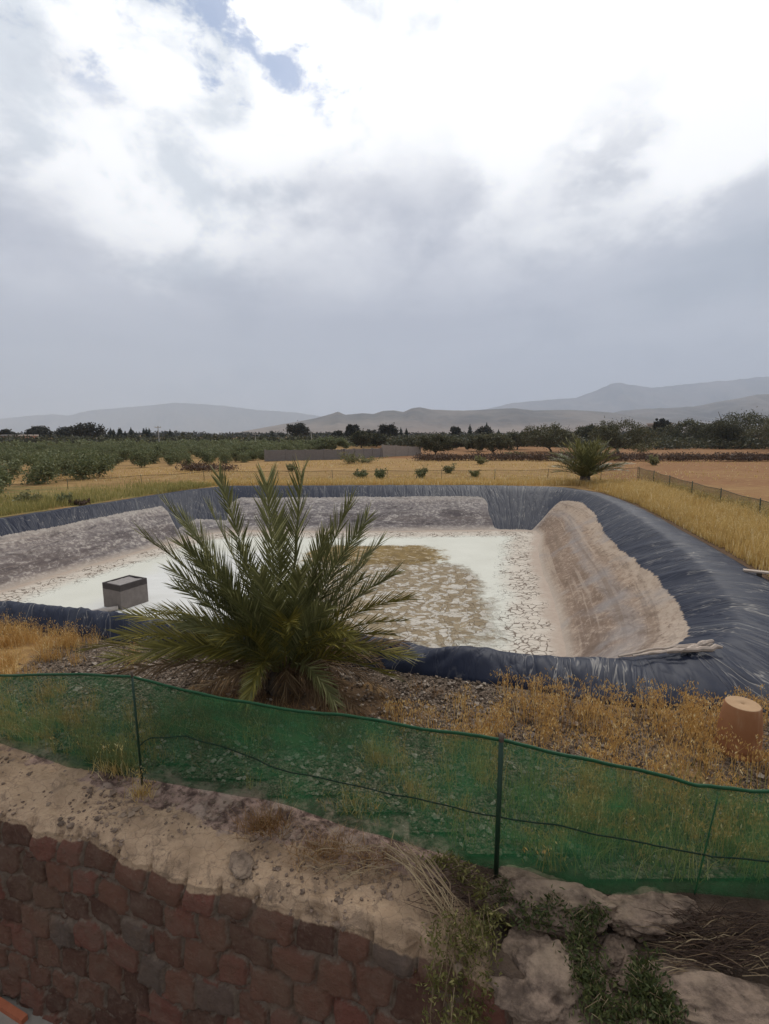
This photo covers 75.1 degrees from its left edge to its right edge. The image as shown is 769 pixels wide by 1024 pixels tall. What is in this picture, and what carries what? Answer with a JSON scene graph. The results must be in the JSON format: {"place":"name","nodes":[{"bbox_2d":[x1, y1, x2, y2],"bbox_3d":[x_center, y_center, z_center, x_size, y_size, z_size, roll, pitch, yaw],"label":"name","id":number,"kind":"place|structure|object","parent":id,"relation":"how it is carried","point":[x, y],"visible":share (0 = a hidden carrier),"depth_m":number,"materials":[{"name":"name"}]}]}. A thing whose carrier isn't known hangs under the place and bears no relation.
{"place":"outdoors","nodes":[
{"label":"outdoors","id":0,"kind":"place"},
{"bbox_2d":[0,479,217,515],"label":"dry grass","id":1,"kind":"structure","parent":0,"point":[47,502],"depth_m":24.46,"materials":[{"name":"plant"}]},
{"bbox_2d":[0,403,320,433],"bbox_3d":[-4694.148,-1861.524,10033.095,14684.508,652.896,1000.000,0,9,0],"label":"mountains","id":2,"kind":"structure","parent":0,"point":[189,417],"depth_m":9844.94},
{"bbox_2d":[0,812,408,1023],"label":"yard","id":3,"kind":"structure","parent":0,"point":[5,1019],"depth_m":4.16,"materials":[{"name":"soil"}]},
{"bbox_2d":[0,997,27,1023],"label":"edging strip","id":4,"kind":"object","parent":3,"relation":"on","point":[13,1012],"visible":1,"depth_m":4.16,"materials":[{"name":"brick"}]},
{"bbox_2d":[0,738,768,1023],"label":"retaining wall","id":5,"kind":"structure","parent":3,"relation":"on","point":[153,932],"depth_m":3.65,"materials":[{"name":"stone"}]},
{"bbox_2d":[88,741,134,780],"bbox_3d":[-2.402,2.152,4.467,0.522,0.373,0.427,0,9,0],"label":"grass tuft","id":6,"kind":"object","parent":5,"relation":"on","point":[113,768],"visible":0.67,"depth_m":4.45,"materials":[{"name":"plant"}]},
{"bbox_2d":[124,768,156,801],"bbox_3d":[-2.040,2.266,4.164,0.305,0.242,0.324,0,9,0],"label":"grass tuft","id":7,"kind":"object","parent":5,"relation":"on","point":[138,792],"visible":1,"depth_m":4.18,"materials":[{"name":"plant"}]},
{"bbox_2d":[228,850,253,882],"bbox_3d":[-1.020,2.515,3.561,0.167,0.116,0.289,-5,10,-28],"label":"rock","id":8,"kind":"object","parent":5,"relation":"on","point":[241,864],"visible":0.98,"depth_m":3.52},
{"bbox_2d":[214,793,299,844],"bbox_3d":[-0.976,2.355,3.833,0.865,0.147,0.571,0,9,0],"label":"grass tuft","id":9,"kind":"object","parent":5,"relation":"on","point":[263,824],"visible":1,"depth_m":3.83,"materials":[{"name":"plant"}]},
{"bbox_2d":[267,820,377,886],"bbox_3d":[-0.402,2.429,3.589,0.920,0.097,0.726,0,9,0],"label":"grass tuft","id":10,"kind":"object","parent":5,"relation":"on","point":[313,847],"visible":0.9,"depth_m":3.62,"materials":[{"name":"plant"}]},
{"bbox_2d":[293,836,419,880],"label":"dry twigs","id":11,"kind":"object","parent":5,"relation":"on","point":[360,862],"visible":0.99,"depth_m":3.49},
{"bbox_2d":[325,828,409,892],"bbox_3d":[-0.124,2.437,3.594,0.843,0.079,0.572,4,10,27],"label":"grass tuft","id":12,"kind":"object","parent":5,"relation":"on","point":[371,858],"visible":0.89,"depth_m":3.55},
{"bbox_2d":[0,671,768,899],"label":"netting fence","id":13,"kind":"object","parent":5,"relation":"on","point":[460,773],"visible":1,"depth_m":3.60,"materials":[{"name":"green"}]},
{"bbox_2d":[0,753,768,1023],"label":"rubble","id":14,"kind":"object","parent":5,"relation":"on","point":[336,924],"visible":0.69,"depth_m":3.79,"materials":[{"name":"stone"}]},
{"bbox_2d":[380,840,506,1023],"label":"hanging plant","id":15,"kind":"object","parent":5,"relation":"attached to","point":[452,943],"visible":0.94,"depth_m":2.96,"materials":[{"name":"green plant"}]},
{"bbox_2d":[418,846,511,949],"bbox_3d":[0.561,2.517,3.348,0.403,0.191,0.738,-6,10,-32],"label":"weed","id":16,"kind":"object","parent":5,"relation":"on","point":[467,869],"visible":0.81,"depth_m":3.37,"materials":[{"name":"green plant"}]},
{"bbox_2d":[474,866,616,939],"bbox_3d":[1.050,2.605,3.312,0.949,0.289,0.431,2,9,14],"label":"rock","id":17,"kind":"object","parent":5,"relation":"on","point":[538,886],"visible":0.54,"depth_m":3.25,"materials":[{"name":"stone"}]},
{"bbox_2d":[403,863,519,915],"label":"dry twigs","id":18,"kind":"object","parent":17,"relation":"on","point":[460,884],"visible":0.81,"depth_m":3.29,"materials":[{"name":"plant"}]},
{"bbox_2d":[483,874,619,941],"bbox_3d":[1.041,2.541,3.192,0.839,0.176,0.401,2,9,16],"label":"weed","id":19,"kind":"object","parent":17,"relation":"on","point":[595,915],"visible":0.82,"depth_m":3.15,"materials":[{"name":"green plant"}]},
{"bbox_2d":[488,924,611,1023],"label":"rock","id":20,"kind":"object","parent":5,"relation":"on","point":[541,992],"visible":0.69,"depth_m":2.80,"materials":[{"name":"stone"}]},
{"bbox_2d":[552,912,634,1023],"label":"weed","id":21,"kind":"object","parent":5,"relation":"on","point":[589,974],"visible":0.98,"depth_m":2.79,"materials":[{"name":"green plant"}]},
{"bbox_2d":[590,931,637,978],"bbox_3d":[1.415,2.736,3.074,0.428,0.138,0.246,-6,11,-34],"label":"rock","id":22,"kind":"object","parent":5,"relation":"on","point":[615,951],"visible":0.52,"depth_m":3.05,"materials":[{"name":"stone"}]},
{"bbox_2d":[606,938,695,1023],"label":"weed","id":23,"kind":"object","parent":5,"relation":"on","point":[646,984],"visible":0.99,"depth_m":2.69,"materials":[{"name":"green plant"}]},
{"bbox_2d":[607,890,700,942],"bbox_3d":[1.719,2.625,3.269,0.744,0.230,0.376,-1,9,-6],"label":"rock","id":24,"kind":"object","parent":5,"relation":"on","point":[625,915],"visible":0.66,"depth_m":3.18,"materials":[{"name":"stone"}]},
{"bbox_2d":[611,957,768,1023],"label":"rock","id":25,"kind":"object","parent":5,"relation":"on","point":[711,996],"visible":0.59,"depth_m":2.73,"materials":[{"name":"stone"}]},
{"bbox_2d":[632,917,768,976],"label":"dry twigs","id":26,"kind":"object","parent":25,"relation":"on","point":[707,953],"visible":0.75,"depth_m":2.94,"materials":[{"name":"wood"}]},
{"bbox_2d":[635,898,768,974],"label":"dry twigs","id":27,"kind":"object","parent":5,"relation":"on","point":[719,951],"visible":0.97,"depth_m":3.02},
{"bbox_2d":[0,485,768,715],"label":"pond","id":28,"kind":"structure","parent":0,"point":[526,581],"depth_m":15.08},
{"bbox_2d":[102,575,148,609],"bbox_3d":[-7.384,2.294,14.271,0.740,0.720,0.860,4,10,26],"label":"concrete box","id":29,"kind":"object","parent":28,"relation":"on","point":[127,591],"visible":1,"depth_m":14.01,"materials":[{"name":"concrete"}]},
{"bbox_2d":[618,643,695,656],"bbox_3d":[3.518,1.777,6.450,1.167,0.072,0.056,-2,9,-13],"label":"cane","id":30,"kind":"object","parent":28,"relation":"on","point":[648,649],"visible":0.84,"depth_m":6.42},
{"bbox_2d":[632,647,686,656],"bbox_3d":[3.434,1.750,6.247,0.718,0.088,0.063,-1,9,-5],"label":"cane","id":31,"kind":"object","parent":28,"relation":"on","point":[653,652],"visible":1,"depth_m":6.24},
{"bbox_2d":[666,644,722,653],"bbox_3d":[3.938,1.734,6.336,0.747,0.100,0.092,-1,9,-6],"label":"cane","id":32,"kind":"object","parent":28,"relation":"on","point":[713,647],"visible":0.91,"depth_m":6.32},
{"bbox_2d":[681,639,713,652],"bbox_3d":[4.053,1.739,6.482,0.596,0.103,0.095,-4,10,-24],"label":"cane","id":33,"kind":"object","parent":28,"relation":"on","point":[702,643],"visible":0.66,"depth_m":6.49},
{"bbox_2d":[743,569,768,576],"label":"plank","id":34,"kind":"object","parent":28,"relation":"on","point":[759,573],"visible":0.88,"depth_m":10.51,"materials":[{"name":"wood"}]},
{"bbox_2d":[0,435,768,878],"bbox_3d":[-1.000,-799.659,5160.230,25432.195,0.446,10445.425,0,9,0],"label":"ground","id":35,"kind":"structure","parent":0,"point":[742,481],"depth_m":6.74,"materials":[{"name":"soil"}]},
{"bbox_2d":[0,460,11,497],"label":"olive tree","id":36,"kind":"object","parent":35,"relation":"on","point":[3,475],"visible":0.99,"depth_m":23.43,"materials":[{"name":"green plant"}]},
{"bbox_2d":[1,450,21,464],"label":"olive tree","id":37,"kind":"object","parent":35,"relation":"on","point":[8,457],"visible":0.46,"depth_m":46.81,"materials":[{"name":"green plant"}]},
{"bbox_2d":[0,457,24,477],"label":"olive tree","id":38,"kind":"object","parent":35,"relation":"on","point":[14,468],"visible":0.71,"depth_m":34.17,"materials":[{"name":"green plant"}]},
{"bbox_2d":[12,489,46,501],"bbox_3d":[-15.629,-0.634,21.855,1.157,0.686,1.385,8,12,40],"label":"shrub","id":39,"kind":"object","parent":35,"relation":"on","point":[26,495],"visible":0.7,"depth_m":21.83,"materials":[{"name":"green plant"}]},
{"bbox_2d":[12,450,60,484],"bbox_3d":[-20.969,-2.624,30.370,2.697,2.343,2.588,-5,10,-28],"label":"olive tree","id":40,"kind":"object","parent":35,"relation":"on","point":[46,471],"visible":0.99,"depth_m":30.28,"materials":[{"name":"green plant"}]},
{"bbox_2d":[24,425,55,437],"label":"eucalyptus","id":41,"kind":"object","parent":35,"relation":"on","point":[39,430],"visible":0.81,"depth_m":169.35,"materials":[{"name":"green plant"}]},
{"bbox_2d":[30,455,68,478],"bbox_3d":[-22.786,-3.004,34.016,2.176,1.732,1.916,4,10,22],"label":"olive tree","id":42,"kind":"object","parent":35,"relation":"on","point":[58,459],"visible":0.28,"depth_m":34.01,"materials":[{"name":"green plant"}]},
{"bbox_2d":[55,492,72,501],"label":"shrub","id":43,"kind":"object","parent":35,"relation":"on","point":[63,496],"visible":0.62,"depth_m":21.71,"materials":[{"name":"green plant"}]},
{"bbox_2d":[54,426,75,438],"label":"eucalyptus","id":44,"kind":"object","parent":35,"relation":"on","point":[63,431],"visible":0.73,"depth_m":177.60,"materials":[{"name":"green plant"}]},
{"bbox_2d":[55,450,81,474],"bbox_3d":[-23.686,-3.509,36.905,2.256,2.043,2.351,-3,9,-21],"label":"olive tree","id":45,"kind":"object","parent":35,"relation":"on","point":[64,467],"visible":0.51,"depth_m":36.71,"materials":[{"name":"green plant"}]},
{"bbox_2d":[65,451,99,479],"bbox_3d":[-20.170,-3.034,33.389,2.102,2.042,2.342,-8,12,-40],"label":"olive tree","id":46,"kind":"object","parent":35,"relation":"on","point":[83,466],"visible":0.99,"depth_m":33.27,"materials":[{"name":"green plant"}]},
{"bbox_2d":[68,422,107,437],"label":"eucalyptus","id":47,"kind":"object","parent":35,"relation":"on","point":[84,429],"visible":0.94,"depth_m":161.25,"materials":[{"name":"green plant"}]},
{"bbox_2d":[78,452,116,476],"bbox_3d":[-20.341,-3.345,35.752,2.445,1.939,2.346,4,10,26],"label":"olive tree","id":48,"kind":"object","parent":35,"relation":"on","point":[103,463],"visible":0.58,"depth_m":35.55,"materials":[{"name":"green plant"}]},
{"bbox_2d":[6,471,218,485],"bbox_3d":[-17.167,-1.429,26.560,2.600,0.758,17.151,8,12,41],"label":"netting fence","id":49,"kind":"object","parent":35,"relation":"on","point":[113,477],"visible":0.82,"depth_m":28.91,"materials":[{"name":"black"}]},
{"bbox_2d":[116,448,132,460],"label":"olive tree","id":50,"kind":"object","parent":35,"relation":"on","point":[122,452],"visible":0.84,"depth_m":56.46,"materials":[{"name":"green plant"}]},
{"bbox_2d":[129,450,152,467],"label":"olive tree","id":51,"kind":"object","parent":35,"relation":"on","point":[138,455],"visible":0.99,"depth_m":45.77,"materials":[{"name":"green plant"}]},
{"bbox_2d":[146,448,162,463],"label":"olive tree","id":52,"kind":"object","parent":35,"relation":"on","point":[154,454],"visible":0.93,"depth_m":52.50,"materials":[{"name":"green plant"}]},
{"bbox_2d":[0,433,350,443],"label":"tree belt","id":53,"kind":"object","parent":35,"relation":"on","point":[72,438],"visible":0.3,"depth_m":133.15,"materials":[{"name":"green plant"}]},
{"bbox_2d":[176,451,193,464],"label":"olive tree","id":54,"kind":"object","parent":35,"relation":"on","point":[188,457],"visible":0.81,"depth_m":48.73,"materials":[{"name":"green plant"}]},
{"bbox_2d":[0,438,388,447],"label":"olive orchard","id":55,"kind":"object","parent":35,"relation":"on","point":[110,441],"visible":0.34,"depth_m":98.08,"materials":[{"name":"green plant"}]},
{"bbox_2d":[197,449,215,463],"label":"olive tree","id":56,"kind":"object","parent":35,"relation":"on","point":[206,454],"visible":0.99,"depth_m":52.15,"materials":[{"name":"green plant"}]},
{"bbox_2d":[175,461,241,470],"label":"dry brush","id":57,"kind":"object","parent":35,"relation":"on","point":[205,467],"visible":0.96,"depth_m":41.30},
{"bbox_2d":[218,452,233,463],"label":"olive tree","id":58,"kind":"object","parent":35,"relation":"on","point":[222,458],"visible":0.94,"depth_m":52.24,"materials":[{"name":"green plant"}]},
{"bbox_2d":[70,455,425,718],"bbox_3d":[-1.516,0.833,5.655,3.955,3.003,2.165,0,9,0],"label":"palm","id":59,"kind":"object","parent":35,"relation":"on","point":[279,630],"visible":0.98,"depth_m":5.50,"materials":[{"name":"green plant"}]},
{"bbox_2d":[0,608,588,827],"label":"wild oats","id":60,"kind":"object","parent":35,"relation":"on","point":[65,642],"visible":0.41,"depth_m":6.79,"materials":[{"name":"plant"}]},
{"bbox_2d":[283,420,311,436],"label":"eucalyptus","id":61,"kind":"object","parent":35,"relation":"on","point":[299,428],"visible":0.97,"depth_m":169.30,"materials":[{"name":"green plant"}]},
{"bbox_2d":[264,449,342,461],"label":"block wall","id":62,"kind":"structure","parent":35,"relation":"on","point":[286,455],"depth_m":58.72,"materials":[{"name":"concrete"}]},
{"bbox_2d":[312,435,350,449],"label":"olive tree","id":63,"kind":"object","parent":35,"relation":"on","point":[340,442],"visible":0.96,"depth_m":87.02,"materials":[{"name":"green plant"}]},
{"bbox_2d":[344,424,356,436],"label":"eucalyptus","id":64,"kind":"object","parent":35,"relation":"on","point":[351,429],"visible":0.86,"depth_m":161.99,"materials":[{"name":"green plant"}]},
{"bbox_2d":[337,451,364,463],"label":"shrub","id":65,"kind":"object","parent":35,"relation":"on","point":[352,460],"visible":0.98,"depth_m":50.78,"materials":[{"name":"green plant"}]},
{"bbox_2d":[72,668,650,742],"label":"dry grass","id":66,"kind":"structure","parent":35,"relation":"on","point":[567,723],"depth_m":5.45,"materials":[{"name":"plant"}]},
{"bbox_2d":[349,428,373,447],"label":"olive tree","id":67,"kind":"object","parent":35,"relation":"on","point":[362,437],"visible":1,"depth_m":107.98,"materials":[{"name":"green plant"}]},
{"bbox_2d":[354,468,368,477],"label":"shrub","id":68,"kind":"object","parent":35,"relation":"on","point":[362,473],"visible":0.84,"depth_m":34.47,"materials":[{"name":"green plant"}]},
{"bbox_2d":[343,448,381,458],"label":"block wall","id":69,"kind":"structure","parent":35,"relation":"on","point":[374,452],"depth_m":65.03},
{"bbox_2d":[347,455,387,462],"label":"shrub","id":70,"kind":"object","parent":35,"relation":"on","point":[370,459],"visible":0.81,"depth_m":52.51,"materials":[{"name":"green plant"}]},
{"bbox_2d":[369,432,387,446],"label":"olive tree","id":71,"kind":"object","parent":35,"relation":"on","point":[378,439],"visible":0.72,"depth_m":111.74,"materials":[{"name":"green plant"}]},
{"bbox_2d":[374,468,386,478],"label":"shrub","id":72,"kind":"object","parent":35,"relation":"on","point":[380,473],"visible":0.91,"depth_m":33.55,"materials":[{"name":"green plant"}]},
{"bbox_2d":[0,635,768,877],"bbox_3d":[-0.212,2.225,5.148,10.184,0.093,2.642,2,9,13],"label":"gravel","id":73,"kind":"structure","parent":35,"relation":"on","point":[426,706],"depth_m":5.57,"materials":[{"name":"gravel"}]},
{"bbox_2d":[378,422,398,437],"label":"eucalyptus","id":74,"kind":"object","parent":35,"relation":"on","point":[389,429],"visible":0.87,"depth_m":161.26,"materials":[{"name":"green plant"}]},
{"bbox_2d":[17,430,764,437],"bbox_3d":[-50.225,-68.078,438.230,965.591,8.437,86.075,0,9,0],"label":"tree belt","id":75,"kind":"object","parent":35,"relation":"on","point":[200,434],"visible":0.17,"depth_m":423.17,"materials":[{"name":"green plant"}]},
{"bbox_2d":[382,444,420,456],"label":"block wall","id":76,"kind":"structure","parent":35,"relation":"on","point":[390,450],"depth_m":70.41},
{"bbox_2d":[415,464,427,477],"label":"shrub","id":77,"kind":"object","parent":35,"relation":"on","point":[421,472],"visible":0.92,"depth_m":34.35,"materials":[{"name":"green plant"}]},
{"bbox_2d":[415,433,453,452],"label":"olive tree","id":78,"kind":"object","parent":35,"relation":"on","point":[427,442],"visible":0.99,"depth_m":73.06,"materials":[{"name":"green plant"}]},
{"bbox_2d":[239,468,637,479],"bbox_3d":[3.129,-2.383,32.045,26.972,0.959,0.569,0,9,-1],"label":"netting fence","id":79,"kind":"object","parent":35,"relation":"on","point":[433,470],"visible":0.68,"depth_m":31.97,"materials":[{"name":"black"}]},
{"bbox_2d":[450,426,460,437],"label":"dark tree","id":80,"kind":"object","parent":35,"relation":"on","point":[455,430],"visible":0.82,"depth_m":169.88,"materials":[{"name":"green plant"}]},
{"bbox_2d":[450,437,465,449],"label":"olive tree","id":81,"kind":"object","parent":35,"relation":"on","point":[456,442],"visible":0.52,"depth_m":94.91,"materials":[{"name":"green plant"}]},
{"bbox_2d":[464,437,483,450],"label":"olive tree","id":82,"kind":"object","parent":35,"relation":"on","point":[468,444],"visible":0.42,"depth_m":87.78,"materials":[{"name":"green plant"}]},
{"bbox_2d":[473,426,493,434],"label":"dark tree","id":83,"kind":"object","parent":35,"relation":"on","point":[484,429],"visible":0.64,"depth_m":177.51,"materials":[{"name":"green plant"}]},
{"bbox_2d":[335,430,650,446],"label":"tree belt","id":84,"kind":"object","parent":35,"relation":"on","point":[410,441],"visible":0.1,"depth_m":120.45,"materials":[{"name":"green plant"}]},
{"bbox_2d":[473,431,515,454],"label":"olive tree","id":85,"kind":"object","parent":35,"relation":"on","point":[488,442],"visible":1,"depth_m":75.23,"materials":[{"name":"green plant"}]},
{"bbox_2d":[503,429,530,449],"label":"olive tree","id":86,"kind":"object","parent":35,"relation":"on","point":[516,437],"visible":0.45,"depth_m":94.87,"materials":[{"name":"green plant"}]},
{"bbox_2d":[519,422,581,451],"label":"olive tree","id":87,"kind":"object","parent":35,"relation":"on","point":[541,438],"visible":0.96,"depth_m":81.90,"materials":[{"name":"green plant"}]},
{"bbox_2d":[379,666,768,873],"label":"wild oats","id":88,"kind":"object","parent":35,"relation":"on","point":[695,714],"visible":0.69,"depth_m":4.93,"materials":[{"name":"plant"}]},
{"bbox_2d":[574,423,600,438],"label":"olive tree","id":89,"kind":"object","parent":35,"relation":"on","point":[582,431],"visible":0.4,"depth_m":115.55,"materials":[{"name":"green plant"}]},
{"bbox_2d":[410,743,766,879],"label":"green grass","id":90,"kind":"structure","parent":35,"relation":"on","point":[696,793],"depth_m":3.80,"materials":[{"name":"plant"}]},
{"bbox_2d":[412,451,768,460],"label":"dry brush","id":91,"kind":"object","parent":35,"relation":"on","point":[736,456],"visible":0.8,"depth_m":57.31,"materials":[{"name":"plant"}]},
{"bbox_2d":[548,433,635,481],"bbox_3d":[12.488,-3.242,30.412,5.285,3.188,4.550,0,9,0],"label":"palm","id":92,"kind":"object","parent":35,"relation":"on","point":[589,457],"visible":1,"depth_m":29.85,"materials":[{"name":"green plant"}]},
{"bbox_2d":[586,416,659,452],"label":"olive tree","id":93,"kind":"object","parent":35,"relation":"on","point":[609,429],"visible":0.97,"depth_m":76.18,"materials":[{"name":"green plant"}]},
{"bbox_2d":[627,440,661,452],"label":"shrub","id":94,"kind":"object","parent":35,"relation":"on","point":[641,449],"visible":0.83,"depth_m":77.90,"materials":[{"name":"green plant"}]},
{"bbox_2d":[645,455,659,464],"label":"shrub","id":95,"kind":"object","parent":35,"relation":"on","point":[653,460],"visible":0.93,"depth_m":48.82,"materials":[{"name":"green plant"}]},
{"bbox_2d":[547,432,768,449],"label":"tree belt","id":96,"kind":"object","parent":35,"relation":"on","point":[675,442],"visible":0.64,"depth_m":99.47,"materials":[{"name":"green plant"}]},
{"bbox_2d":[663,418,710,438],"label":"olive tree","id":97,"kind":"object","parent":35,"relation":"on","point":[692,426],"visible":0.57,"depth_m":115.61,"materials":[{"name":"green plant"}]},
{"bbox_2d":[638,468,768,517],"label":"netting fence","id":98,"kind":"object","parent":35,"relation":"on","point":[760,503],"visible":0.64,"depth_m":20.62,"materials":[{"name":"black"}]},
{"bbox_2d":[702,418,748,448],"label":"olive tree","id":99,"kind":"object","parent":35,"relation":"on","point":[722,429],"visible":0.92,"depth_m":100.58,"materials":[{"name":"green plant"}]},
{"bbox_2d":[698,406,768,440],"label":"olive tree","id":100,"kind":"object","parent":35,"relation":"on","point":[750,419],"visible":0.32,"depth_m":105.61,"materials":[{"name":"green plant"}]},
{"bbox_2d":[713,696,763,762],"bbox_3d":[3.394,2.050,4.771,0.396,0.483,0.396,0,9,0],"label":"flower pot","id":101,"kind":"object","parent":35,"relation":"on","point":[742,717],"visible":0.84,"depth_m":4.65,"materials":[{"name":"ceramic"}]},
{"bbox_2d":[739,415,768,441],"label":"olive tree","id":102,"kind":"object","parent":35,"relation":"on","point":[766,429],"visible":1,"depth_m":89.85,"materials":[{"name":"green plant"}]},
{"bbox_2d":[0,0,768,418],"label":"sky","id":103,"kind":"structure","parent":0,"point":[321,208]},
{"bbox_2d":[8,460,767,481],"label":"dry grass","id":104,"kind":"structure","parent":0,"point":[204,479],"depth_m":39.37,"materials":[{"name":"plant"}]},
{"bbox_2d":[200,474,623,485],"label":"dry grass","id":105,"kind":"structure","parent":0,"point":[312,480],"depth_m":30.11,"materials":[{"name":"plant"}]},
{"bbox_2d":[218,407,761,434],"bbox_3d":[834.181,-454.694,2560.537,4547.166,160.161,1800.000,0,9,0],"label":"hills","id":106,"kind":"structure","parent":0,"point":[424,420],"depth_m":2275.15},
{"bbox_2d":[485,376,768,412],"bbox_3d":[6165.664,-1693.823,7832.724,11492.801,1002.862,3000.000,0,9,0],"label":"mountains","id":107,"kind":"structure","parent":0,"point":[613,397],"depth_m":7495.20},
{"bbox_2d":[569,477,768,575],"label":"dry grass","id":108,"kind":"structure","parent":0,"point":[731,527],"depth_m":16.88,"materials":[{"name":"plant"}]},
{"bbox_2d":[614,394,768,424],"bbox_3d":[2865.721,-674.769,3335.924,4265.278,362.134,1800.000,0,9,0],"label":"hills","id":109,"kind":"structure","parent":0,"point":[707,412],"depth_m":3143.22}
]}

